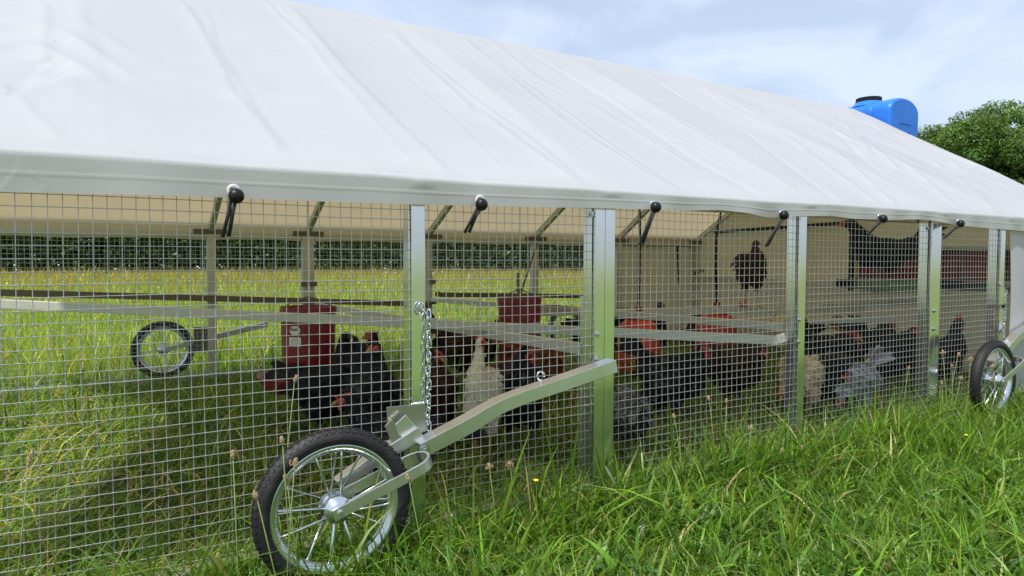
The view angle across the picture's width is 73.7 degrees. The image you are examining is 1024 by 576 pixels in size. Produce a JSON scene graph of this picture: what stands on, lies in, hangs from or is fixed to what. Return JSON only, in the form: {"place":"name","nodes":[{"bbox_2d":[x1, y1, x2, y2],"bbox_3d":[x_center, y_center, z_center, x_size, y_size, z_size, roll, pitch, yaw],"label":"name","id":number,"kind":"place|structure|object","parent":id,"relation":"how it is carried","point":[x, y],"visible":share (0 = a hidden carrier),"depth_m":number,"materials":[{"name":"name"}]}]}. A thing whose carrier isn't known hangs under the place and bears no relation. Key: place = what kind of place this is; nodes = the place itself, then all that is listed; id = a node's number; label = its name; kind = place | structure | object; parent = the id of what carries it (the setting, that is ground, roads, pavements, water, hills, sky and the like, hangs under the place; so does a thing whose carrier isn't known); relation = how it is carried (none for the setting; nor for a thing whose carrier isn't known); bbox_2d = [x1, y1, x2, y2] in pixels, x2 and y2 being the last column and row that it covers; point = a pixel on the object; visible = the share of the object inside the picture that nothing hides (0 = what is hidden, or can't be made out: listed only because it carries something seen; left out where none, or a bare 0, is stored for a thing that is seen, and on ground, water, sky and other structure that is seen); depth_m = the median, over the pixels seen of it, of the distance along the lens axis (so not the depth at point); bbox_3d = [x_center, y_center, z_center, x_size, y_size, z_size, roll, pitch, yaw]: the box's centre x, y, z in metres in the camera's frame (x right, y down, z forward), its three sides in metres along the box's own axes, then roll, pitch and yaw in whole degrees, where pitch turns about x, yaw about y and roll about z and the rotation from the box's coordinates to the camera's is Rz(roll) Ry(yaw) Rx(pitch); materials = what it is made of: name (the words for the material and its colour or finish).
{"place":"outdoors","nodes":[
{"label":"outdoors","id":0,"kind":"place"},
{"bbox_2d":[0,330,658,475],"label":"tall grass","id":1,"kind":"structure","parent":0,"point":[114,401],"depth_m":3.03,"materials":[{"name":"green plant"}]},
{"bbox_2d":[0,261,672,389],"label":"meadow grass","id":2,"kind":"structure","parent":0,"point":[113,340],"depth_m":7.37,"materials":[{"name":"green plant"}]},
{"bbox_2d":[0,261,1023,575],"bbox_3d":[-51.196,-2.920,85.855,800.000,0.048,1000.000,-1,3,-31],"label":"ground","id":3,"kind":"structure","parent":0,"point":[124,483],"depth_m":2.41,"materials":[{"name":"green plant"}]},
{"bbox_2d":[17,448,34,575],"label":"plantain stalk","id":4,"kind":"object","parent":3,"relation":"on","point":[30,457],"visible":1,"depth_m":1.24,"materials":[{"name":"green plant"}]},
{"bbox_2d":[25,236,171,270],"bbox_3d":[-18.121,-3.628,29.986,5.616,6.513,5.589,0,2,6],"label":"tree","id":5,"kind":"object","parent":3,"relation":"on","point":[91,256],"visible":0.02,"depth_m":28.30,"materials":[{"name":"green plant"}]},
{"bbox_2d":[230,449,238,575],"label":"plantain stalk","id":6,"kind":"object","parent":3,"relation":"on","point":[232,454],"visible":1,"depth_m":1.28,"materials":[{"name":"green plant"}]},
{"bbox_2d":[180,239,300,269],"bbox_3d":[-12.629,-3.785,32.500,6.008,6.660,5.979,1,2,17],"label":"tree","id":7,"kind":"object","parent":3,"relation":"on","point":[229,243],"visible":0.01,"depth_m":30.57,"materials":[{"name":"green plant"}]},
{"bbox_2d":[252,490,275,575],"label":"plantain stalk","id":8,"kind":"object","parent":3,"relation":"on","point":[255,494],"visible":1,"depth_m":1.31,"materials":[{"name":"green plant"}]},
{"bbox_2d":[0,264,544,326],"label":"field flowers","id":9,"kind":"object","parent":3,"relation":"on","point":[221,278],"visible":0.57,"depth_m":7.57,"materials":[{"name":"yellow plant"}]},
{"bbox_2d":[279,436,290,575],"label":"plantain stalk","id":10,"kind":"object","parent":3,"relation":"on","point":[281,440],"visible":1,"depth_m":1.34,"materials":[{"name":"green plant"}]},
{"bbox_2d":[281,375,298,534],"bbox_3d":[-0.486,0.441,1.486,0.048,0.507,0.011,0,2,1],"label":"plantain stalk","id":11,"kind":"object","parent":3,"relation":"on","point":[295,380],"visible":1,"depth_m":1.48,"materials":[{"name":"green plant"}]},
{"bbox_2d":[283,474,298,575],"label":"plantain stalk","id":12,"kind":"object","parent":3,"relation":"on","point":[287,480],"visible":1,"depth_m":1.36,"materials":[{"name":"green plant"}]},
{"bbox_2d":[287,458,299,575],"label":"plantain stalk","id":13,"kind":"object","parent":3,"relation":"on","point":[294,461],"visible":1,"depth_m":1.33,"materials":[{"name":"green plant"}]},
{"bbox_2d":[260,332,357,430],"bbox_3d":[-0.859,0.405,2.914,0.475,0.456,0.208,1,3,24],"label":"hen","id":14,"kind":"object","parent":3,"relation":"on","point":[321,412],"visible":0.73,"depth_m":2.82,"materials":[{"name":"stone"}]},
{"bbox_2d":[294,241,360,269],"bbox_3d":[-9.666,-4.278,35.061,6.009,7.492,6.556,1,2,15],"label":"tree","id":15,"kind":"object","parent":3,"relation":"on","point":[329,253],"visible":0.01,"depth_m":32.75,"materials":[{"name":"green plant"}]},
{"bbox_2d":[333,330,394,392],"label":"hen","id":16,"kind":"object","parent":3,"relation":"on","point":[375,337],"visible":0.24,"depth_m":2.72,"materials":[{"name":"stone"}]},
{"bbox_2d":[341,343,403,417],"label":"hen","id":17,"kind":"object","parent":3,"relation":"on","point":[388,395],"visible":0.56,"depth_m":2.45,"materials":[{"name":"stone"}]},
{"bbox_2d":[331,392,484,473],"bbox_3d":[-0.320,0.487,2.115,0.468,0.352,0.183,-1,2,-19],"label":"hen","id":18,"kind":"object","parent":3,"relation":"on","point":[356,409],"visible":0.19,"depth_m":2.04,"materials":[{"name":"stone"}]},
{"bbox_2d":[405,473,423,571],"bbox_3d":[-0.211,0.549,1.493,0.046,0.288,0.010,1,2,14],"label":"plantain stalk","id":19,"kind":"object","parent":3,"relation":"on","point":[407,477],"visible":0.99,"depth_m":1.49,"materials":[{"name":"green plant"}]},
{"bbox_2d":[364,243,468,268],"bbox_3d":[-4.765,-4.149,35.876,6.601,7.182,6.570,-1,3,-22],"label":"tree","id":20,"kind":"object","parent":3,"relation":"on","point":[439,264],"visible":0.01,"depth_m":34.24,"materials":[{"name":"green plant"}]},
{"bbox_2d":[425,345,459,448],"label":"hen","id":21,"kind":"object","parent":3,"relation":"on","point":[448,380],"visible":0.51,"depth_m":2.62,"materials":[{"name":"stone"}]},
{"bbox_2d":[349,525,566,575],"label":"tall grass","id":22,"kind":"structure","parent":3,"relation":"on","point":[464,545],"depth_m":1.51,"materials":[{"name":"green plant"}]},
{"bbox_2d":[425,304,497,372],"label":"hen","id":23,"kind":"object","parent":3,"relation":"on","point":[447,340],"visible":0.39,"depth_m":3.82,"materials":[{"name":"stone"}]},
{"bbox_2d":[464,337,505,465],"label":"hen","id":24,"kind":"object","parent":3,"relation":"on","point":[474,376],"visible":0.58,"depth_m":2.40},
{"bbox_2d":[485,463,496,539],"bbox_3d":[-0.054,0.564,1.733,0.022,0.242,0.036,-1,3,-31],"label":"plantain stalk","id":25,"kind":"object","parent":3,"relation":"on","point":[488,466],"visible":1,"depth_m":1.73,"materials":[{"name":"green plant"}]},
{"bbox_2d":[0,0,1023,575],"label":"chicken coop","id":26,"kind":"structure","parent":3,"relation":"on","point":[306,124],"depth_m":2.35,"materials":[{"name":"metal"}]},
{"bbox_2d":[221,184,243,237],"bbox_3d":[-0.596,-0.165,1.457,0.047,0.116,0.035,-1,3,-31],"label":"ball bungee","id":27,"kind":"object","parent":26,"relation":"attached to","point":[236,195],"visible":1,"depth_m":1.45,"materials":[{"name":"black plastic"}]},
{"bbox_2d":[257,201,336,394],"bbox_3d":[-0.920,-0.365,3.071,0.442,1.637,0.442,-1,3,-31],"label":"hanging feeder","id":28,"kind":"object","parent":26,"relation":"hanging from","point":[304,339],"visible":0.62,"depth_m":2.99,"materials":[{"name":"red plastic"}]},
{"bbox_2d":[464,195,487,232],"bbox_3d":[-0.092,-0.191,1.756,0.068,0.102,0.035,-1,3,-31],"label":"ball bungee","id":29,"kind":"object","parent":26,"relation":"attached to","point":[481,203],"visible":1,"depth_m":1.75,"materials":[{"name":"black plastic"}]},
{"bbox_2d":[485,207,540,368],"bbox_3d":[0.041,-0.350,3.645,0.412,1.708,0.412,-1,3,-31],"label":"hanging feeder","id":30,"kind":"object","parent":26,"relation":"hanging from","point":[536,301],"visible":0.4,"depth_m":3.58,"materials":[{"name":"red plastic"}]},
{"bbox_2d":[615,209,660,372],"bbox_3d":[0.760,-0.361,4.073,0.298,1.718,0.298,-1,3,-31],"label":"bell drinker","id":31,"kind":"object","parent":26,"relation":"hanging from","point":[646,344],"visible":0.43,"depth_m":4.03,"materials":[{"name":"red plastic"}]},
{"bbox_2d":[639,200,660,244],"bbox_3d":[0.418,-0.199,2.060,0.080,0.140,0.035,-1,3,-31],"label":"ball bungee","id":32,"kind":"object","parent":26,"relation":"attached to","point":[655,206],"visible":1,"depth_m":2.06,"materials":[{"name":"black plastic"}]},
{"bbox_2d":[676,246,679,284],"bbox_3d":[1.519,-0.205,6.259,0.028,0.358,0.041,2,3,34],"label":"rubber strap","id":33,"kind":"object","parent":26,"relation":"attached to","point":[677,250],"visible":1,"depth_m":6.24,"materials":[{"name":"black rubber"}]},
{"bbox_2d":[693,213,738,349],"bbox_3d":[1.333,-0.386,4.414,0.309,1.692,0.309,-1,3,-31],"label":"bell drinker","id":34,"kind":"object","parent":26,"relation":"hanging from","point":[703,327],"visible":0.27,"depth_m":4.38,"materials":[{"name":"red plastic"}]},
{"bbox_2d":[729,240,766,308],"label":"hen","id":35,"kind":"object","parent":26,"relation":"on","point":[752,259],"visible":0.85,"depth_m":4.13,"materials":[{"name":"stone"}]},
{"bbox_2d":[765,210,788,246],"bbox_3d":[0.918,-0.208,2.358,0.112,0.132,0.035,-1,3,-31],"label":"ball bungee","id":36,"kind":"object","parent":26,"relation":"attached to","point":[783,214],"visible":1,"depth_m":2.36,"materials":[{"name":"black plastic"}]},
{"bbox_2d":[866,213,887,235],"bbox_3d":[1.420,-0.248,2.656,0.114,0.090,0.035,-1,3,-31],"label":"ball bungee","id":37,"kind":"object","parent":26,"relation":"attached to","point":[881,218],"visible":1,"depth_m":2.66,"materials":[{"name":"black plastic"}]},
{"bbox_2d":[850,96,917,137],"bbox_3d":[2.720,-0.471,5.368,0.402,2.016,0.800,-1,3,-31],"label":"water tank","id":38,"kind":"object","parent":26,"relation":"on","point":[901,114],"visible":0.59,"depth_m":5.04,"materials":[{"name":"blue plastic"}]},
{"bbox_2d":[836,233,1010,290],"bbox_3d":[2.577,-0.185,4.355,0.650,0.460,0.957,-1,3,-31],"label":"nest box","id":39,"kind":"object","parent":26,"relation":"on","point":[948,263],"visible":0.47,"depth_m":4.22,"materials":[{"name":"red plastic"}]},
{"bbox_2d":[837,220,947,271],"bbox_3d":[2.350,-0.272,4.249,0.602,0.346,0.236,1,3,29],"label":"hen","id":40,"kind":"object","parent":39,"relation":"on","point":[868,253],"visible":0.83,"depth_m":4.21,"materials":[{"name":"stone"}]},
{"bbox_2d":[943,219,964,238],"bbox_3d":[1.911,-0.257,2.949,0.148,0.089,0.035,-1,3,-31],"label":"ball bungee","id":41,"kind":"object","parent":26,"relation":"attached to","point":[960,223],"visible":1,"depth_m":2.96,"materials":[{"name":"black plastic"}]},
{"bbox_2d":[0,373,1023,575],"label":"lawn grass","id":42,"kind":"structure","parent":3,"relation":"on","point":[984,496],"depth_m":1.79,"materials":[{"name":"green plant"}]},
{"bbox_2d":[0,177,1023,273],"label":"undergrowth","id":43,"kind":"object","parent":3,"relation":"on","point":[169,264],"visible":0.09,"depth_m":29.86,"materials":[{"name":"green plant"}]},
{"bbox_2d":[506,461,517,529],"bbox_3d":[0.001,0.562,1.760,0.022,0.245,0.056,1,3,24],"label":"plantain stalk","id":44,"kind":"object","parent":3,"relation":"on","point":[509,464],"visible":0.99,"depth_m":1.75,"materials":[{"name":"green plant"}]},
{"bbox_2d":[499,344,547,454],"bbox_3d":[0.035,0.402,2.739,0.205,0.461,0.541,0,2,-3],"label":"hen","id":45,"kind":"object","parent":3,"relation":"on","point":[521,354],"visible":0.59,"depth_m":2.52,"materials":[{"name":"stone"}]},
{"bbox_2d":[491,339,564,407],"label":"hen","id":46,"kind":"object","parent":3,"relation":"on","point":[558,360],"visible":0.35,"depth_m":3.32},
{"bbox_2d":[533,479,538,530],"bbox_3d":[0.061,0.581,1.763,0.016,0.176,0.016,1,2,17],"label":"buttercup","id":47,"kind":"object","parent":3,"relation":"on","point":[536,495],"visible":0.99,"depth_m":1.76,"materials":[{"name":"yellow plant"}]},
{"bbox_2d":[525,244,576,268],"bbox_3d":[3.412,-5.078,37.750,7.648,9.020,7.684,0,2,-15],"label":"tree","id":48,"kind":"object","parent":3,"relation":"on","point":[549,260],"depth_m":36.08,"materials":[{"name":"green plant"}]},
{"bbox_2d":[560,307,624,359],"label":"hen","id":49,"kind":"object","parent":3,"relation":"on","point":[617,322],"visible":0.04,"depth_m":4.42,"materials":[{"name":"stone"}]},
{"bbox_2d":[166,424,1023,575],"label":"clover leaves","id":50,"kind":"object","parent":3,"relation":"on","point":[722,528],"visible":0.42,"depth_m":1.72,"materials":[{"name":"green plant"}]},
{"bbox_2d":[218,406,1023,575],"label":"broad weed leaves","id":51,"kind":"object","parent":3,"relation":"on","point":[602,550],"visible":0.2,"depth_m":1.72,"materials":[{"name":"green plant"}]},
{"bbox_2d":[613,383,656,455],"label":"hen","id":52,"kind":"object","parent":3,"relation":"on","point":[625,395],"visible":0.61,"depth_m":2.47,"materials":[{"name":"grey"}]},
{"bbox_2d":[622,302,666,349],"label":"hen","id":53,"kind":"object","parent":3,"relation":"on","point":[659,325],"visible":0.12,"depth_m":4.73,"materials":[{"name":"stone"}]},
{"bbox_2d":[640,364,682,426],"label":"hen","id":54,"kind":"object","parent":3,"relation":"on","point":[647,376],"visible":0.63,"depth_m":2.95,"materials":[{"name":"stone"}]},
{"bbox_2d":[614,338,712,421],"bbox_3d":[0.704,0.412,3.134,0.457,0.385,0.207,2,3,39],"label":"hen","id":55,"kind":"object","parent":3,"relation":"on","point":[645,360],"visible":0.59,"depth_m":3.02,"materials":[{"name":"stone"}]},
{"bbox_2d":[672,414,682,487],"bbox_3d":[0.500,0.524,2.058,0.037,0.292,0.011,1,3,21],"label":"plantain stalk","id":56,"kind":"object","parent":3,"relation":"on","point":[673,416],"visible":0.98,"depth_m":2.05,"materials":[{"name":"green plant"}]},
{"bbox_2d":[687,307,703,347],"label":"hen","id":57,"kind":"object","parent":3,"relation":"on","point":[695,324],"visible":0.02,"depth_m":5.21,"materials":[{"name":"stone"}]},
{"bbox_2d":[707,396,715,484],"bbox_3d":[0.626,0.501,2.137,0.038,0.331,0.011,0,2,-5],"label":"plantain stalk","id":58,"kind":"object","parent":3,"relation":"on","point":[708,397],"visible":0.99,"depth_m":2.13,"materials":[{"name":"green plant"}]},
{"bbox_2d":[419,429,1023,575],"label":"dead thatch","id":59,"kind":"object","parent":3,"relation":"on","point":[777,524],"visible":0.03,"depth_m":1.83,"materials":[{"name":"beige plant"}]},
{"bbox_2d":[676,324,768,411],"bbox_3d":[1.048,0.394,3.368,0.220,0.401,0.483,-2,3,-41],"label":"hen","id":60,"kind":"object","parent":3,"relation":"on","point":[734,374],"visible":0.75,"depth_m":3.25,"materials":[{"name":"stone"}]},
{"bbox_2d":[725,398,727,441],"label":"plantain stalk","id":61,"kind":"object","parent":3,"relation":"on","point":[725,420],"visible":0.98,"depth_m":2.21,"materials":[{"name":"green plant"}]},
{"bbox_2d":[746,424,753,489],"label":"plantain stalk","id":62,"kind":"object","parent":3,"relation":"on","point":[751,427],"visible":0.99,"depth_m":2.20,"materials":[{"name":"green plant"}]},
{"bbox_2d":[737,301,784,345],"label":"hen","id":63,"kind":"object","parent":3,"relation":"on","point":[748,330],"visible":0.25,"depth_m":5.10,"materials":[{"name":"beige"}]},
{"bbox_2d":[777,350,830,417],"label":"hen","id":64,"kind":"object","parent":3,"relation":"on","point":[812,379],"visible":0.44,"depth_m":3.10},
{"bbox_2d":[809,324,827,332],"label":"hen","id":65,"kind":"object","parent":3,"relation":"on","point":[819,329],"depth_m":4.36,"materials":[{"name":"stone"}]},
{"bbox_2d":[804,348,854,416],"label":"hen","id":66,"kind":"object","parent":3,"relation":"on","point":[846,360],"visible":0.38,"depth_m":3.10,"materials":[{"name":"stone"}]},
{"bbox_2d":[804,319,863,397],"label":"hen","id":67,"kind":"object","parent":3,"relation":"on","point":[853,340],"visible":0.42,"depth_m":3.60,"materials":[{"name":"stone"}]},
{"bbox_2d":[831,345,894,420],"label":"hen","id":68,"kind":"object","parent":3,"relation":"on","point":[861,377],"visible":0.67,"depth_m":3.09,"materials":[{"name":"grey"}]},
{"bbox_2d":[827,315,898,362],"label":"hen","id":69,"kind":"object","parent":3,"relation":"on","point":[829,326],"visible":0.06,"depth_m":4.51,"materials":[{"name":"black"}]},
{"bbox_2d":[837,315,915,391],"bbox_3d":[2.154,0.379,3.965,0.233,0.427,0.498,-1,3,-21],"label":"hen","id":70,"kind":"object","parent":3,"relation":"on","point":[857,327],"visible":0.38,"depth_m":3.86,"materials":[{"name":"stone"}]},
{"bbox_2d":[901,366,909,433],"bbox_3d":[1.519,0.471,2.634,0.011,0.348,0.026,-1,3,-31],"label":"plantain stalk","id":71,"kind":"object","parent":3,"relation":"on","point":[908,367],"visible":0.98,"depth_m":2.63,"materials":[{"name":"green plant"}]},
{"bbox_2d":[868,314,967,395],"bbox_3d":[2.246,0.367,3.776,0.470,0.464,0.220,2,3,44],"label":"hen","id":72,"kind":"object","parent":3,"relation":"on","point":[953,341],"visible":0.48,"depth_m":3.64,"materials":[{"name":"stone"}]},
{"bbox_2d":[940,381,943,424],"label":"plantain stalk","id":73,"kind":"object","parent":3,"relation":"on","point":[941,382],"visible":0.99,"depth_m":2.75,"materials":[{"name":"green plant"}]},
{"bbox_2d":[941,350,946,429],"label":"plantain stalk","id":74,"kind":"object","parent":3,"relation":"on","point":[942,351],"visible":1,"depth_m":2.72,"materials":[{"name":"green plant"}]},
{"bbox_2d":[871,385,1023,471],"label":"tall grass","id":75,"kind":"structure","parent":3,"relation":"on","point":[1018,418],"depth_m":2.60,"materials":[{"name":"green plant"}]},
{"bbox_2d":[950,364,952,415],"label":"plantain stalk","id":76,"kind":"object","parent":3,"relation":"on","point":[951,365],"visible":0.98,"depth_m":2.76,"materials":[{"name":"green plant"}]},
{"bbox_2d":[947,352,959,424],"bbox_3d":[1.808,0.451,2.798,0.042,0.378,0.010,1,2,14],"label":"plantain stalk","id":77,"kind":"object","parent":3,"relation":"on","point":[951,386],"visible":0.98,"depth_m":2.80,"materials":[{"name":"green plant"}]},
{"bbox_2d":[952,376,963,425],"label":"plantain stalk","id":78,"kind":"object","parent":3,"relation":"on","point":[961,377],"visible":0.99,"depth_m":2.81,"materials":[{"name":"green plant"}]},
{"bbox_2d":[918,123,1001,162],"bbox_3d":[19.910,-3.971,31.217,6.091,7.370,5.987,2,3,38],"label":"tree","id":79,"kind":"object","parent":3,"relation":"on","point":[931,133],"visible":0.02,"depth_m":31.08,"materials":[{"name":"green plant"}]},
{"bbox_2d":[967,357,973,416],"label":"plantain stalk","id":80,"kind":"object","parent":3,"relation":"on","point":[970,358],"visible":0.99,"depth_m":2.80,"materials":[{"name":"green plant"}]},
{"bbox_2d":[926,111,1023,178],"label":"tree","id":81,"kind":"object","parent":3,"relation":"on","point":[956,142],"visible":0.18,"depth_m":27.43,"materials":[{"name":"green plant"}]},
{"bbox_2d":[945,99,1023,178],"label":"tree","id":82,"kind":"object","parent":3,"relation":"on","point":[1009,111],"visible":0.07,"depth_m":29.20,"materials":[{"name":"green plant"}]},
{"bbox_2d":[990,364,996,426],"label":"plantain stalk","id":83,"kind":"object","parent":3,"relation":"on","point":[992,366],"visible":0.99,"depth_m":2.84,"materials":[{"name":"green plant"}]},
{"bbox_2d":[972,126,1023,178],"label":"tree","id":84,"kind":"object","parent":3,"relation":"on","point":[994,163],"visible":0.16,"depth_m":26.72,"materials":[{"name":"green plant"}]},
{"bbox_2d":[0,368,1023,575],"bbox_3d":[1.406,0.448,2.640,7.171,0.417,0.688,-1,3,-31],"label":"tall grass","id":85,"kind":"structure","parent":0,"point":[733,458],"depth_m":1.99,"materials":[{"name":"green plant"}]},
{"bbox_2d":[39,0,1023,259],"label":"sky","id":86,"kind":"structure","parent":0,"point":[946,58],"materials":[{"name":"blue"}]}
]}

